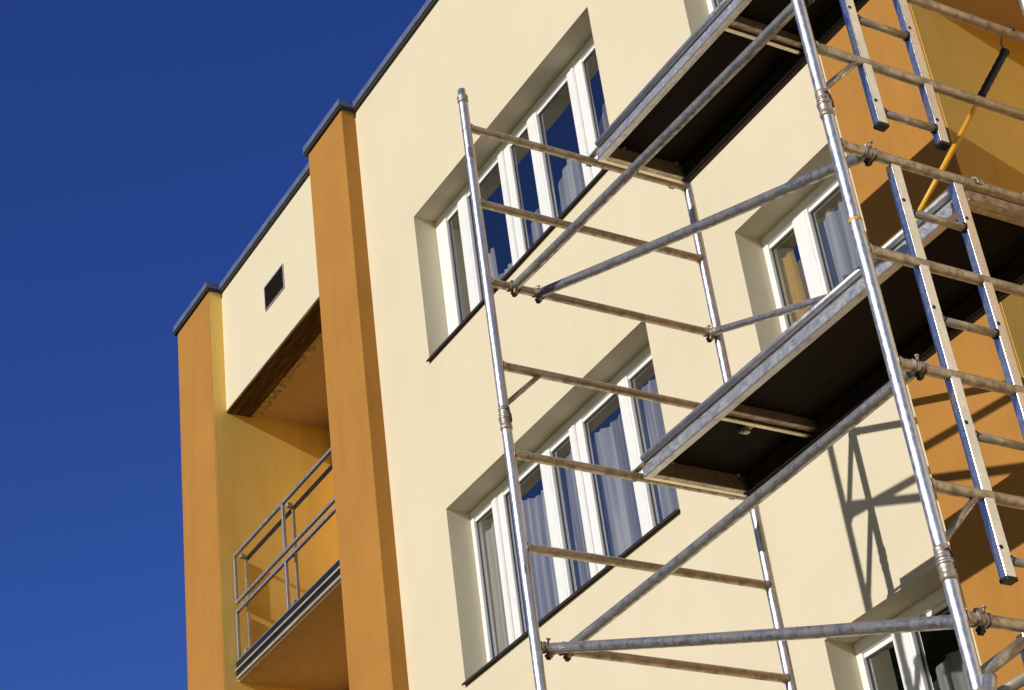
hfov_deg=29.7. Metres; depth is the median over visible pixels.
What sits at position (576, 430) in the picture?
window
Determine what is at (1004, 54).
hooked pole
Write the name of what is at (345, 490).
apartment building
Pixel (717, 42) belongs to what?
scaffold platform
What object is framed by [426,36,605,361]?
window
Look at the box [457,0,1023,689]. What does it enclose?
scaffold tower
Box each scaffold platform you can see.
[586,0,868,189]
[630,176,1023,499]
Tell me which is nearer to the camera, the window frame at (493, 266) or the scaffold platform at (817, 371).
the scaffold platform at (817, 371)
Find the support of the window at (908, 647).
in the apartment building
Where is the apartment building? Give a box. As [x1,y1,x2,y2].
[173,0,1023,689]
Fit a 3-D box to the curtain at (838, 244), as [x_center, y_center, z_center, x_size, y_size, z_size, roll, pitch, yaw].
[2.057,-0.253,11.457,0.057,1.433,0.710,12,-37,-28]
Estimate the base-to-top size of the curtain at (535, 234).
0.816 m
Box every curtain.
[485,379,679,652]
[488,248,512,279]
[528,207,542,246]
[558,159,585,213]
[599,103,608,135]
[781,251,811,320]
[817,199,859,287]
[932,650,969,689]
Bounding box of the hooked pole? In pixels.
[917,26,1014,210]
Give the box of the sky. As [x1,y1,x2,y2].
[0,0,426,689]
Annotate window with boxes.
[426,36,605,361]
[462,344,680,685]
[706,0,718,14]
[761,174,839,332]
[854,586,948,689]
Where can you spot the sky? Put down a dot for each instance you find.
(145, 145)
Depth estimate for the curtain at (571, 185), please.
14.73 m
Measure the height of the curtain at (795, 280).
1.393 m
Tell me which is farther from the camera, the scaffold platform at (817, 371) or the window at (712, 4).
the window at (712, 4)
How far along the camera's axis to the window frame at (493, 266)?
15.55 m
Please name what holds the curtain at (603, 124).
hanging from the apartment building
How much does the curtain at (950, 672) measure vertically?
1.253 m
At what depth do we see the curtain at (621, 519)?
13.63 m
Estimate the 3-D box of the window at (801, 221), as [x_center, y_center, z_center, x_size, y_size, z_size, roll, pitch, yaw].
[1.936,-0.315,11.540,0.080,1.453,1.003,12,-37,-28]

